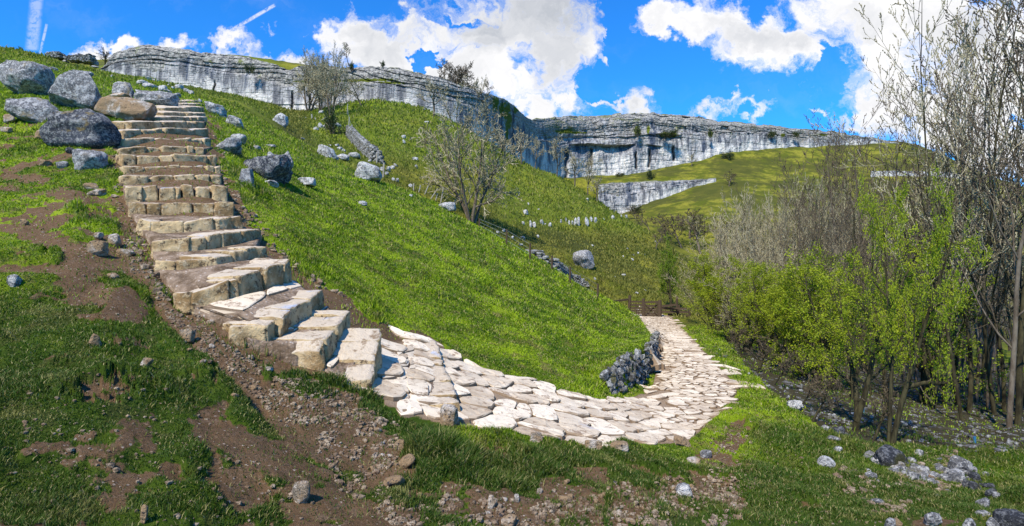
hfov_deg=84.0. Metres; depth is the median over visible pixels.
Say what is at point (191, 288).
stone step
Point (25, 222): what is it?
stone
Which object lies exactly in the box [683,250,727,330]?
hawthorn
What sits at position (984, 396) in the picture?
bare tree
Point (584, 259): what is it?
boulder
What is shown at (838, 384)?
stubby tree
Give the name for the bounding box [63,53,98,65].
summit wall
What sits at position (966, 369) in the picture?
ash tree
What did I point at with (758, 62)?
sky
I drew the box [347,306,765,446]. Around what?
path
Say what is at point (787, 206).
ash tree
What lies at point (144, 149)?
stone step
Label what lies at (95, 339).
stone
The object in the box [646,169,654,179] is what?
bush
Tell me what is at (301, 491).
boulder
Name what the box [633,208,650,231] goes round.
bare tree
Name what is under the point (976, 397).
ash tree
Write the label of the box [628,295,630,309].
gatepost
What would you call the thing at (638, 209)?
bush
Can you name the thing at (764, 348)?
stubby tree
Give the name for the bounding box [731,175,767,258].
ash tree
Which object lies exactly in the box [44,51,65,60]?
summit wall
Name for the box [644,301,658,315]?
field gate
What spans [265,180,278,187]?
stone
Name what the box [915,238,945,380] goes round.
bare tree
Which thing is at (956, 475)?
stone
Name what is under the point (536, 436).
kerb stone
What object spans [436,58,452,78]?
bare tree
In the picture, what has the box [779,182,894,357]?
bare shrub
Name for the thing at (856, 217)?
bare shrub
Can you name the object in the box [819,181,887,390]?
bare tree
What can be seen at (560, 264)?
ruined wall
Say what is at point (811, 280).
bare shrub
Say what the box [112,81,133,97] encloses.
boulder
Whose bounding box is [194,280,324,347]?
stone step
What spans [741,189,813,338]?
bare shrub
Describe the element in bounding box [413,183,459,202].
leaning fence
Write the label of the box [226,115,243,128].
boulder
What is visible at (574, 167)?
bare tree
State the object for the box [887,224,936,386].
bare tree
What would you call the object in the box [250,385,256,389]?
stone
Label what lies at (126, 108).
boulder
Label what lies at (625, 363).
retaining wall
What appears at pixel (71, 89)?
boulder
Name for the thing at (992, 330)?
bare tree
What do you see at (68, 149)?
stone
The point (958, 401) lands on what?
ash tree
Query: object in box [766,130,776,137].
bush
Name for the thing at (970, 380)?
bare tree
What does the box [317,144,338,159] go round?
boulder
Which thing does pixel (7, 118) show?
stone
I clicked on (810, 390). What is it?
stubby tree
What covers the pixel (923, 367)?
hawthorn
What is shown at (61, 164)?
stone
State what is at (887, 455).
boulder
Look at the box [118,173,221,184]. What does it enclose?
stone step
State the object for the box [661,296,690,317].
rail fence
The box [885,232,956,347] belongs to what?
bare shrub
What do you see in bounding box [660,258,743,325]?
bare shrub
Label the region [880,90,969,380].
ash tree
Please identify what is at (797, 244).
bare tree
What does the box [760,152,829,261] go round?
ash tree
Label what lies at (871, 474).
stone
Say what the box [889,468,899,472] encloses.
stone
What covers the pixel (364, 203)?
stone
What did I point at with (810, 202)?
ash tree
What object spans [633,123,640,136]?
bush
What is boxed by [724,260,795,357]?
hawthorn
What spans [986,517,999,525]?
stone
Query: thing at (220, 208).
stone step
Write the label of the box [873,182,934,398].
bare tree
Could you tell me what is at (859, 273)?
bare tree
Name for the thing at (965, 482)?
stone
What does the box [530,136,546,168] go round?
bare tree
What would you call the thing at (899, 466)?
stone
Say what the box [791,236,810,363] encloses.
bare tree
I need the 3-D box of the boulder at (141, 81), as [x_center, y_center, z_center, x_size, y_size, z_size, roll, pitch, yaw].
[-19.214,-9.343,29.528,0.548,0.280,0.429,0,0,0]
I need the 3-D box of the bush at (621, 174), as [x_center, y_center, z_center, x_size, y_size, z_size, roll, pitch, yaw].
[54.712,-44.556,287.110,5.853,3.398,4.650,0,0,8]
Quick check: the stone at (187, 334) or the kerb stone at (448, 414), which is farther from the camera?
the kerb stone at (448, 414)
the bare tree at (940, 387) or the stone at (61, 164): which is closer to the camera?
the stone at (61, 164)
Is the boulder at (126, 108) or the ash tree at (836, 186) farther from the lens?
the ash tree at (836, 186)
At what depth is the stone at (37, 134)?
11.56 m
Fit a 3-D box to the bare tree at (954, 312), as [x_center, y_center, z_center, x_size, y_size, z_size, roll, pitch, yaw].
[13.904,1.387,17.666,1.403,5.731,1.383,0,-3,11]
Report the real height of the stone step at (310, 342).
0.734 m
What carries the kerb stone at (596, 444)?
on the ground at (760, 170)
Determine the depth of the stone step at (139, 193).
9.16 m
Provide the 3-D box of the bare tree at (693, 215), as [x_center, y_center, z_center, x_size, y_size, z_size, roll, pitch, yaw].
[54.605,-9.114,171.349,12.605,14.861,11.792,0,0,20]
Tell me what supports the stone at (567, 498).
on the ground at (760, 170)
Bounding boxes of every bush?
[243,63,255,74]
[321,105,345,134]
[348,60,354,70]
[615,172,624,176]
[631,204,640,213]
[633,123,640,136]
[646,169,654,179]
[660,129,679,138]
[720,151,734,159]
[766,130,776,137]
[792,131,800,136]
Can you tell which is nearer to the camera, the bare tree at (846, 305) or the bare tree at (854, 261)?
the bare tree at (846, 305)
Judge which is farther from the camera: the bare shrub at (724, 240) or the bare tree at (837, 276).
the bare shrub at (724, 240)
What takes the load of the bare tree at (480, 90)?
on the ground at (760, 170)
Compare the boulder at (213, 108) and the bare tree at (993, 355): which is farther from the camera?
the boulder at (213, 108)
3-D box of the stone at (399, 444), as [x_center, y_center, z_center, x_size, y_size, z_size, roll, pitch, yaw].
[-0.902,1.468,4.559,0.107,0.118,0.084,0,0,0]
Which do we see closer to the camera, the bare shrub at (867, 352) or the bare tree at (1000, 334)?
the bare tree at (1000, 334)
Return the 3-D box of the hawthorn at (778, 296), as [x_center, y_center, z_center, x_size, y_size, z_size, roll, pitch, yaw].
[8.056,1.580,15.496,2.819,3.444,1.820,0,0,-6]
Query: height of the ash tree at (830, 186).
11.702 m
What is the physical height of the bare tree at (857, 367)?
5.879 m
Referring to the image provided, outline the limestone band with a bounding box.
[871,170,967,179]
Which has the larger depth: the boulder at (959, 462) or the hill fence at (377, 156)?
the hill fence at (377, 156)
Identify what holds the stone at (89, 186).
on the ground at (760, 170)
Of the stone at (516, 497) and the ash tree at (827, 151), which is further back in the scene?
the ash tree at (827, 151)
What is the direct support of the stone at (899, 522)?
on the ground at (760, 170)
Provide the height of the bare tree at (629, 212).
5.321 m
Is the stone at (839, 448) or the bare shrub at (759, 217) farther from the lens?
the bare shrub at (759, 217)
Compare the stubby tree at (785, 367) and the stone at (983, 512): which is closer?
the stone at (983, 512)
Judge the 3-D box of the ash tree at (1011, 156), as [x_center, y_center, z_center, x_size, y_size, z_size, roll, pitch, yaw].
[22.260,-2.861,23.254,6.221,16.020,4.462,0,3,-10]
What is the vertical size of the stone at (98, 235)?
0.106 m
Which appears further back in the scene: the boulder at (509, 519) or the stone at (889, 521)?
the stone at (889, 521)
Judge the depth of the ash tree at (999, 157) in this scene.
21.67 m
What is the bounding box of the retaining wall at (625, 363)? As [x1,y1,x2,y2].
[599,331,659,393]
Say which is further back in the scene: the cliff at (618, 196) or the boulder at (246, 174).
the cliff at (618, 196)
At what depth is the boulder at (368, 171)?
24.20 m
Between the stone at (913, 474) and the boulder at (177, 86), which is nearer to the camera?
the stone at (913, 474)
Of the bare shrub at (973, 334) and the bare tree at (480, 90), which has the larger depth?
the bare tree at (480, 90)
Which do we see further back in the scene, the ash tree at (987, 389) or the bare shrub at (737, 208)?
the bare shrub at (737, 208)
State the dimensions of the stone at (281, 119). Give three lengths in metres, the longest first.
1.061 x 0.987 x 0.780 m
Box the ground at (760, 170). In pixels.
[0,50,1023,525]
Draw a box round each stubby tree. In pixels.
[727,324,750,356]
[743,336,781,372]
[773,349,808,384]
[802,370,837,405]
[809,375,848,421]
[862,372,898,440]
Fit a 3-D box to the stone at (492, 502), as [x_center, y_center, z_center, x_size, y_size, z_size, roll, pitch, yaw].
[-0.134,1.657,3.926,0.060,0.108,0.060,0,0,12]
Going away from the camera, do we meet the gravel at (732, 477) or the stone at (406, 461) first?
the stone at (406, 461)
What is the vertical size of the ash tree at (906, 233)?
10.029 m
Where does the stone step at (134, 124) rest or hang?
on the ground at (760, 170)
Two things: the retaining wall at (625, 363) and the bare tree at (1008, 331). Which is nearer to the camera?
the retaining wall at (625, 363)
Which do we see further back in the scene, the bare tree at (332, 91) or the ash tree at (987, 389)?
the bare tree at (332, 91)
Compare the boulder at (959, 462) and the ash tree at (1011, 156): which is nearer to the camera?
the boulder at (959, 462)
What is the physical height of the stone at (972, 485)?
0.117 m
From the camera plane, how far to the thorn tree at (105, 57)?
134.25 m
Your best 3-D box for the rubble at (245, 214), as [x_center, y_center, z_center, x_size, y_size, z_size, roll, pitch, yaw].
[-6.299,-1.579,11.259,2.725,4.416,11.872,0,0,-35]
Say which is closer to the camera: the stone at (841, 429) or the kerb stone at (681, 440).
the kerb stone at (681, 440)
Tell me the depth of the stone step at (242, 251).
7.01 m
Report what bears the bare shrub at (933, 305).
on the ground at (760, 170)
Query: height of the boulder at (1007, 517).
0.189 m
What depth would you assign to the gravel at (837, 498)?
5.05 m
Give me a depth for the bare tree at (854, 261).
22.81 m
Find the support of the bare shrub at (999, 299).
on the ground at (760, 170)
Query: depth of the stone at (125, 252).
6.86 m
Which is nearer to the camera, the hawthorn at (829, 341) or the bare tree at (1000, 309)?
the hawthorn at (829, 341)
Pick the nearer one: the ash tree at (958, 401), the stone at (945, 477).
the stone at (945, 477)
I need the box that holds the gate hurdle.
[630,301,641,314]
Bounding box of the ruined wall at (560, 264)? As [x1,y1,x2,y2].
[525,249,589,286]
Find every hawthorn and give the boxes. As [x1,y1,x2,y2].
[656,232,683,310]
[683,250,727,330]
[685,255,730,326]
[698,253,762,341]
[724,260,782,351]
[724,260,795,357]
[726,261,815,366]
[748,258,815,355]
[760,258,846,375]
[766,239,858,391]
[774,264,881,388]
[798,200,973,430]
[852,158,992,443]
[856,245,1023,405]
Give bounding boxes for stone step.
[112,120,206,129]
[115,154,216,165]
[116,146,211,154]
[118,128,208,138]
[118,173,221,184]
[119,137,210,146]
[119,165,220,173]
[123,184,227,204]
[128,201,234,216]
[131,214,242,235]
[142,227,261,257]
[153,115,206,120]
[153,235,267,270]
[155,105,203,111]
[156,111,205,116]
[158,256,291,314]
[178,99,197,102]
[178,103,202,105]
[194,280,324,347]
[246,306,349,370]
[324,328,381,387]
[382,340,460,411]
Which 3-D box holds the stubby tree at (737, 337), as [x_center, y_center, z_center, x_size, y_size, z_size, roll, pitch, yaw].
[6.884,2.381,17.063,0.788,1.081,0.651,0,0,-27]
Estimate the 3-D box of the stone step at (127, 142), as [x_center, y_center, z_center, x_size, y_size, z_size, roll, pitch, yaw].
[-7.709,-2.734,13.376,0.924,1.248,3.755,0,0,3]
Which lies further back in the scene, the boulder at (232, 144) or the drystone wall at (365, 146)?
the drystone wall at (365, 146)
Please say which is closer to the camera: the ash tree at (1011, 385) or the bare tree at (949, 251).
the ash tree at (1011, 385)
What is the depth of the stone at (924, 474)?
6.34 m
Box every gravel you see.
[3,211,337,525]
[123,223,399,452]
[326,437,743,525]
[708,425,756,509]
[737,410,980,525]
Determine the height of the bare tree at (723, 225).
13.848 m
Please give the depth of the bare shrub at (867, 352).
27.93 m
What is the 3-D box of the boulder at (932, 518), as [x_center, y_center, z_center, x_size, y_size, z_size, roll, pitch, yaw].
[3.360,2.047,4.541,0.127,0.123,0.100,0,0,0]
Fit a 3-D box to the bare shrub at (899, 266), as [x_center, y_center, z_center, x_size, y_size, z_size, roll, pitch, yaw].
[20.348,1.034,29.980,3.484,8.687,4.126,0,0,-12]
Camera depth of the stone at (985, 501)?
5.28 m
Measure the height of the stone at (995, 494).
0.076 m
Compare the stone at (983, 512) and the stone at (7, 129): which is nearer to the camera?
the stone at (983, 512)
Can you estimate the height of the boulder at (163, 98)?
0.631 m
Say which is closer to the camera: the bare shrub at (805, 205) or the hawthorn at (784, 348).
the hawthorn at (784, 348)
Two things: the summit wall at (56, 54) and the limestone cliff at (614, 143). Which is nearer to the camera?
the summit wall at (56, 54)
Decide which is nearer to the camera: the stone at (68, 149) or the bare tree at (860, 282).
the stone at (68, 149)
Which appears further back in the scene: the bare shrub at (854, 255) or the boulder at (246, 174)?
the bare shrub at (854, 255)
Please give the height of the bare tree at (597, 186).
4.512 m
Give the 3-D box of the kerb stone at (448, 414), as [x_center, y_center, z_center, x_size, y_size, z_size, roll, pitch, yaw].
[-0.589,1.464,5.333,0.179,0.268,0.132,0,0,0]
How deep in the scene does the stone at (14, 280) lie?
5.28 m
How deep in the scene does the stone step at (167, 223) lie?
8.04 m
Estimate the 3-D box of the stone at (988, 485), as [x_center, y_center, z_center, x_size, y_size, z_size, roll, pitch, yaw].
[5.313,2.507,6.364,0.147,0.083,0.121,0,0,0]
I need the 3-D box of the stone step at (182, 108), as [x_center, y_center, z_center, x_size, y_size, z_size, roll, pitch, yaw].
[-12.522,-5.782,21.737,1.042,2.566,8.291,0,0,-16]
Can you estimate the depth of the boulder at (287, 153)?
16.60 m
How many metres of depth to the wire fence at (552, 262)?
22.73 m
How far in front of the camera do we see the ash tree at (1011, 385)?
11.52 m
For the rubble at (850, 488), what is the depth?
5.94 m
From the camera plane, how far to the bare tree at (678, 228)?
169.74 m
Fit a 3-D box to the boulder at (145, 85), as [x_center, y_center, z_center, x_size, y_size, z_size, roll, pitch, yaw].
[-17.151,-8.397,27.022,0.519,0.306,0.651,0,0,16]
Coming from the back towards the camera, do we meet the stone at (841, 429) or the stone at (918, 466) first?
the stone at (841, 429)
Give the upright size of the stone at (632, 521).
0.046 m
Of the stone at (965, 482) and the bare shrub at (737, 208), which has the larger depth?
the bare shrub at (737, 208)
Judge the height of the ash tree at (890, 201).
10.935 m
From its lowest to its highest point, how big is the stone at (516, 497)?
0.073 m
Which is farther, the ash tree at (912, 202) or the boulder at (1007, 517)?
the ash tree at (912, 202)
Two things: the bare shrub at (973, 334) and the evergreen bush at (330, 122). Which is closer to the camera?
the bare shrub at (973, 334)
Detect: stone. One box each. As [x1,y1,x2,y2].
[0,127,12,132]
[3,114,15,122]
[6,274,22,286]
[20,219,29,225]
[34,130,40,139]
[39,159,51,165]
[56,161,68,168]
[65,147,73,153]
[83,183,98,189]
[88,333,101,345]
[93,232,103,238]
[107,273,119,278]
[116,249,134,256]
[140,358,153,366]
[140,504,148,523]
[179,328,195,342]
[231,134,246,143]
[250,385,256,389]
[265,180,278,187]
[273,113,288,127]
[337,154,349,160]
[348,152,359,158]
[358,201,366,205]
[393,439,404,450]
[397,454,414,468]
[440,404,458,427]
[488,495,496,508]
[514,494,518,502]
[530,432,542,441]
[537,488,542,493]
[559,495,571,501]
[584,440,601,449]
[610,440,628,451]
[627,518,635,524]
[673,435,690,446]
[686,457,700,464]
[700,450,711,457]
[828,435,840,440]
[833,426,844,434]
[834,446,842,451]
[864,450,874,456]
[865,471,877,478]
[870,498,884,503]
[884,517,895,525]
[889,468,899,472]
[894,464,906,470]
[894,517,902,525]
[906,470,919,479]
[909,462,920,469]
[919,472,928,477]
[927,477,935,483]
[935,465,943,471]
[939,473,951,481]
[947,468,965,482]
[962,479,968,487]
[962,518,975,525]
[968,471,981,482]
[968,481,981,490]
[975,498,989,507]
[975,510,990,516]
[979,483,995,487]
[984,488,996,497]
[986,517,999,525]
[992,491,1000,497]
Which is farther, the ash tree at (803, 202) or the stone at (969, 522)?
the ash tree at (803, 202)
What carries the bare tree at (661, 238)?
on the ground at (760, 170)
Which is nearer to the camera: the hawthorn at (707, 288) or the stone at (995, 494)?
the stone at (995, 494)
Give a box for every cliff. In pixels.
[100,45,536,168]
[533,112,898,177]
[598,177,715,213]
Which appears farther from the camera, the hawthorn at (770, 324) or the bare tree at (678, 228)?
the bare tree at (678, 228)
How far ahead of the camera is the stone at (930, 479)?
6.26 m
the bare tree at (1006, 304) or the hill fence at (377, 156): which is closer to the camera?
the bare tree at (1006, 304)
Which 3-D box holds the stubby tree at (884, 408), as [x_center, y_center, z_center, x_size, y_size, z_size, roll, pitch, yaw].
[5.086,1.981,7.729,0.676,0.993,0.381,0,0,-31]
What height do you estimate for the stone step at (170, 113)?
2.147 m
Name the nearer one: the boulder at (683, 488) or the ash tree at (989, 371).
the boulder at (683, 488)
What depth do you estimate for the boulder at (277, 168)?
13.43 m
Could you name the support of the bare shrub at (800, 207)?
on the ground at (760, 170)
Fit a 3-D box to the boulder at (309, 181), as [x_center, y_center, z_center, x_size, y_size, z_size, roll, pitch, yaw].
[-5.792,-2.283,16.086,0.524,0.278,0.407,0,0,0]
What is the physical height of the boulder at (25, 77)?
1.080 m
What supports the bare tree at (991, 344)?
on the ground at (760, 170)
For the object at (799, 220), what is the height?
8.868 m
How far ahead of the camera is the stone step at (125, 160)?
10.90 m
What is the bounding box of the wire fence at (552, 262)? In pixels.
[478,218,598,296]
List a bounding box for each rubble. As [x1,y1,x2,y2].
[110,135,350,309]
[714,346,1023,454]
[833,449,961,512]
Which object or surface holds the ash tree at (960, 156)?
on the ground at (760, 170)
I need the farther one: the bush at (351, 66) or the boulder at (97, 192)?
the bush at (351, 66)
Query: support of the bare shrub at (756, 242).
on the ground at (760, 170)
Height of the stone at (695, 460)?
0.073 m
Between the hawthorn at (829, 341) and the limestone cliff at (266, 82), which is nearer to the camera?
the hawthorn at (829, 341)
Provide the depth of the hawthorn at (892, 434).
7.40 m
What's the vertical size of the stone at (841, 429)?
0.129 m
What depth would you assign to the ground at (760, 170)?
6.60 m
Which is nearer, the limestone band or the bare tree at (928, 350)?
the bare tree at (928, 350)
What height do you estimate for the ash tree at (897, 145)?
11.744 m
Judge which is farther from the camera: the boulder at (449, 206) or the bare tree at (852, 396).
the boulder at (449, 206)
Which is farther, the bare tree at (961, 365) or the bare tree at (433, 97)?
the bare tree at (433, 97)
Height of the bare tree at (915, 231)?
7.746 m
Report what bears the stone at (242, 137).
on the ground at (760, 170)
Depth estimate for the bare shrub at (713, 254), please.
29.88 m
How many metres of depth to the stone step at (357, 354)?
5.88 m
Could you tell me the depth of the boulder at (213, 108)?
23.41 m
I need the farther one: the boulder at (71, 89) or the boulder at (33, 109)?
the boulder at (71, 89)
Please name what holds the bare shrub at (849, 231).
on the ground at (760, 170)
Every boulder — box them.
[0,60,54,95]
[4,97,58,122]
[39,108,121,147]
[48,71,101,110]
[69,70,93,76]
[72,149,107,169]
[86,240,108,256]
[87,189,106,195]
[94,96,157,120]
[107,233,121,246]
[108,92,130,97]
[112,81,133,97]
[134,89,179,105]
[137,80,147,83]
[142,83,157,87]
[158,85,167,90]
[175,84,183,88]
[204,101,227,117]
[217,137,241,154]
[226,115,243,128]
[239,168,254,186]
[243,154,292,184]
[285,151,293,167]
[293,480,310,503]
[298,177,315,186]
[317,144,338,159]
[354,161,381,182]
[383,475,404,487]
[438,202,455,210]
[501,513,516,525]
[572,250,594,268]
[675,482,692,496]
[787,400,803,410]
[817,456,835,467]
[872,444,908,466]
[923,512,941,525]
[947,455,972,470]
[992,508,1023,525]
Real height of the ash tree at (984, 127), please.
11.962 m
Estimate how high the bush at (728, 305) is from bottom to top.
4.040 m
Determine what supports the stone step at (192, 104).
on the ground at (760, 170)
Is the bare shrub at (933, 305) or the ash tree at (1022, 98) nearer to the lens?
the ash tree at (1022, 98)
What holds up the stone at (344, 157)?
on the ground at (760, 170)
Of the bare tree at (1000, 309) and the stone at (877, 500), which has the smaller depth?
the stone at (877, 500)
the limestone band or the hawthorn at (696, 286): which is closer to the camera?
the hawthorn at (696, 286)
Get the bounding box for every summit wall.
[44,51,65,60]
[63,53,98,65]
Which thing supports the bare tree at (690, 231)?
on the ground at (760, 170)
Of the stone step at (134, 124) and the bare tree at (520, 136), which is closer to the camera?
the stone step at (134, 124)
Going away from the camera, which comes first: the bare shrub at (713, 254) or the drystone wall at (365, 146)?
the bare shrub at (713, 254)
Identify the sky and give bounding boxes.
[0,0,1023,185]
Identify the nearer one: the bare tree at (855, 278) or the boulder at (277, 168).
the boulder at (277, 168)
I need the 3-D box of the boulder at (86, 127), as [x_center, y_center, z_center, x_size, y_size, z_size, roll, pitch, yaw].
[-8.558,-2.641,11.465,1.294,0.825,1.015,0,0,0]
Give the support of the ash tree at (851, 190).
on the ground at (760, 170)
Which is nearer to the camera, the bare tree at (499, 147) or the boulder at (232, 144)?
the boulder at (232, 144)
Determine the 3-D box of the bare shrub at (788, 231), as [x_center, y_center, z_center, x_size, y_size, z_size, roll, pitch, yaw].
[13.226,0.359,25.949,3.500,8.139,4.848,0,0,17]
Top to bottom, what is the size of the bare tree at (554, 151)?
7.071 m
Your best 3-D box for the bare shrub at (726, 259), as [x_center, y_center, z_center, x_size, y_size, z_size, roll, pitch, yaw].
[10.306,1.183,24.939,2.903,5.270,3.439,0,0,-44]
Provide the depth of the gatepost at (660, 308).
38.30 m
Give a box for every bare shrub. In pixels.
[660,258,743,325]
[677,239,752,328]
[689,220,768,330]
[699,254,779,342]
[702,213,770,331]
[706,206,783,328]
[713,181,791,336]
[713,230,782,341]
[715,199,792,330]
[723,187,821,341]
[733,170,872,338]
[739,235,817,348]
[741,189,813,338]
[762,179,842,349]
[764,171,845,257]
[774,243,847,354]
[776,193,878,346]
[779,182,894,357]
[809,178,880,338]
[811,187,891,349]
[818,201,897,345]
[825,196,929,355]
[864,211,926,351]
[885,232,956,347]
[896,234,945,352]
[911,226,1011,361]
[956,223,1022,341]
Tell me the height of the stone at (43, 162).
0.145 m
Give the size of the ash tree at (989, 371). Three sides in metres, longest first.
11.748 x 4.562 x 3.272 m
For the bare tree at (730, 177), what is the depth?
253.31 m
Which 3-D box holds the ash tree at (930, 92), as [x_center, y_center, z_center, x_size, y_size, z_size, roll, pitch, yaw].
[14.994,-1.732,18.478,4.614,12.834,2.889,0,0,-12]
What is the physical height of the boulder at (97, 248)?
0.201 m
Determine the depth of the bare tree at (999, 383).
17.11 m
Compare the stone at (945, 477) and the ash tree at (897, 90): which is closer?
the stone at (945, 477)
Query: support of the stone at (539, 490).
on the ground at (760, 170)
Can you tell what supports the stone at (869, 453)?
on the ground at (760, 170)
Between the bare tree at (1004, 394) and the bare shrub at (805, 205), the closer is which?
the bare tree at (1004, 394)
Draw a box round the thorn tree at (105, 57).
[96,47,109,64]
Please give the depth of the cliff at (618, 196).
258.61 m
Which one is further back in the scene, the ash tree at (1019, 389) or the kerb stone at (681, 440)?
the ash tree at (1019, 389)
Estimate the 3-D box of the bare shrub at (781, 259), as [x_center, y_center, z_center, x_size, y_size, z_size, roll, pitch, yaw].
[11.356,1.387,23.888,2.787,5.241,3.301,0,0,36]
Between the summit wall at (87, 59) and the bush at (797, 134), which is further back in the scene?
the bush at (797, 134)
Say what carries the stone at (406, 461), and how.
on the ground at (760, 170)
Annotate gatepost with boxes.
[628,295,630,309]
[642,298,644,315]
[658,300,661,316]
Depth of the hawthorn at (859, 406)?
8.62 m
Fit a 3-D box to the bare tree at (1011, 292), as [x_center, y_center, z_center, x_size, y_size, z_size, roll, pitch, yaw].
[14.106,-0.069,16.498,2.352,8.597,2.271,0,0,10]
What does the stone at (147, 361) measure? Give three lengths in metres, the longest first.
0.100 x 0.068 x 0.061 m
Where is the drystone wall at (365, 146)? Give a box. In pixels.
[346,125,384,163]
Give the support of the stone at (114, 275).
on the ground at (760, 170)
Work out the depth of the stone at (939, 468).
6.51 m
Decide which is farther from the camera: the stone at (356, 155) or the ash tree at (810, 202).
the stone at (356, 155)
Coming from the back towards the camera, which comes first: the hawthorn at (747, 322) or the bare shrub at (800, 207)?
the bare shrub at (800, 207)
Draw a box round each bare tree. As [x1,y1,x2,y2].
[284,45,340,110]
[298,48,334,110]
[310,41,352,115]
[340,43,349,65]
[340,75,364,105]
[408,93,527,223]
[415,78,449,115]
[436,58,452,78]
[438,60,476,90]
[443,65,454,80]
[457,73,506,121]
[494,139,518,158]
[508,127,532,163]
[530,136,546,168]
[548,135,568,175]
[559,152,585,185]
[584,152,603,194]
[587,176,608,200]
[625,206,635,218]
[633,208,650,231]
[648,213,674,239]
[651,226,669,248]
[656,214,685,247]
[674,208,713,253]
[677,216,718,237]
[709,212,734,242]
[723,169,736,186]
[775,205,815,358]
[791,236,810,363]
[793,193,846,380]
[802,216,864,340]
[803,251,840,379]
[813,228,848,378]
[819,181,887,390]
[820,228,851,369]
[825,183,872,400]
[832,223,874,395]
[832,239,866,373]
[833,185,896,382]
[835,243,870,385]
[837,158,910,381]
[841,223,866,347]
[842,214,879,386]
[849,218,905,369]
[856,224,898,380]
[861,237,881,320]
[864,148,956,408]
[871,149,944,392]
[872,139,977,395]
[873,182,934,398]
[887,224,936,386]
[890,92,1004,412]
[908,153,991,408]
[911,116,984,405]
[914,176,973,362]
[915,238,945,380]
[920,133,1013,411]
[921,164,1001,397]
[934,150,1022,404]
[936,219,977,377]
[941,140,1022,391]
[945,110,1023,405]
[953,183,998,361]
[964,147,1023,338]
[965,167,1017,399]
[977,137,1023,400]
[977,222,1023,361]
[978,160,1023,414]
[980,233,1022,395]
[989,235,1020,378]
[990,262,1013,343]
[992,260,1023,412]
[994,272,1014,373]
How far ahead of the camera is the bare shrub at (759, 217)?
30.81 m
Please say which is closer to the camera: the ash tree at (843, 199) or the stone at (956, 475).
the stone at (956, 475)
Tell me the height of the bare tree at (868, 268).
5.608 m
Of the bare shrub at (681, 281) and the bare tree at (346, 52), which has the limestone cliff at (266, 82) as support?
the bare tree at (346, 52)
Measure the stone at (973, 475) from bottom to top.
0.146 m
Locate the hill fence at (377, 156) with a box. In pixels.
[347,104,384,176]
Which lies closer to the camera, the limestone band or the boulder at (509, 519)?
the boulder at (509, 519)
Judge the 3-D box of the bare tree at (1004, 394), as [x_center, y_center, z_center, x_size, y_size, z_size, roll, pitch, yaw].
[12.620,0.289,15.447,2.382,7.678,1.818,0,0,15]
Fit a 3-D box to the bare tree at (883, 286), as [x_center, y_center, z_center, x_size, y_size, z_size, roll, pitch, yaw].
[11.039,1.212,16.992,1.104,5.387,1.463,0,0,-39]
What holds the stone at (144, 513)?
on the ground at (760, 170)
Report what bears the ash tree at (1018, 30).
on the ground at (760, 170)
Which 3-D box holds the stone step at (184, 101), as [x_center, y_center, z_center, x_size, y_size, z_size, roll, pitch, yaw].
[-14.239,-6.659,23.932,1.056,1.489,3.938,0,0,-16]
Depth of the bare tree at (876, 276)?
13.90 m
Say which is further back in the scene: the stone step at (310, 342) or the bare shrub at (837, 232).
the bare shrub at (837, 232)
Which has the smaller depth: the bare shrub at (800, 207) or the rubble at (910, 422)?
the rubble at (910, 422)
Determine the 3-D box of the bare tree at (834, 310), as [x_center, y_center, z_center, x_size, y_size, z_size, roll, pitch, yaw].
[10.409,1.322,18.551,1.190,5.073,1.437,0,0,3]
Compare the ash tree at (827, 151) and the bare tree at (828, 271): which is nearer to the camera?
the bare tree at (828, 271)
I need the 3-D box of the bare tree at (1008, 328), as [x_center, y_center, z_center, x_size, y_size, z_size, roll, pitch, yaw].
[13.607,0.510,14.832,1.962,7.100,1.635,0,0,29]
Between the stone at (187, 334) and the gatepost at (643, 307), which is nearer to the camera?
the stone at (187, 334)
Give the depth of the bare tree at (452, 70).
115.59 m
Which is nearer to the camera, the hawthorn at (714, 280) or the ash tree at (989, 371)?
the ash tree at (989, 371)
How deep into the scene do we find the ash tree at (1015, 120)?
15.53 m
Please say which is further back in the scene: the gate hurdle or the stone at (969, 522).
the gate hurdle
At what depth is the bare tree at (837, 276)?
20.95 m
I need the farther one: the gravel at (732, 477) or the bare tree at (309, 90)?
the bare tree at (309, 90)
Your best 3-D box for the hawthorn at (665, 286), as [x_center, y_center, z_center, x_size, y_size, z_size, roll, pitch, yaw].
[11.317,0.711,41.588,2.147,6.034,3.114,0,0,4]
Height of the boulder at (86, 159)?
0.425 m
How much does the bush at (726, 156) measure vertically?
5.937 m
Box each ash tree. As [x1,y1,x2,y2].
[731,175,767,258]
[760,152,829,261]
[760,168,804,278]
[770,108,883,363]
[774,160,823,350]
[775,127,884,341]
[794,115,863,280]
[801,117,871,307]
[805,128,891,343]
[807,125,896,361]
[809,0,1022,420]
[827,79,901,370]
[831,77,966,360]
[861,4,1023,403]
[867,135,920,359]
[868,78,979,379]
[880,0,1023,414]
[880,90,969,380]
[880,160,945,360]
[885,0,1023,408]
[892,136,950,319]
[895,3,1023,389]
[899,20,1023,403]
[905,64,1023,376]
[906,0,1023,396]
[912,0,1023,424]
[913,0,1023,280]
[932,0,1023,427]
[946,29,1023,378]
[955,46,1023,396]
[957,38,1023,276]
[965,11,1023,299]
[966,24,1023,273]
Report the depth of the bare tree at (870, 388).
14.77 m
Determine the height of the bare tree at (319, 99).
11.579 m
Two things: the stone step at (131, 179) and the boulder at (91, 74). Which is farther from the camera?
the boulder at (91, 74)
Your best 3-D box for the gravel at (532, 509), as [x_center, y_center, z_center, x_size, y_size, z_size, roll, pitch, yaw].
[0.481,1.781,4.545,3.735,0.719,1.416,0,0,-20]
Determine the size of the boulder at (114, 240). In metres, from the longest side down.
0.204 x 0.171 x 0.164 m

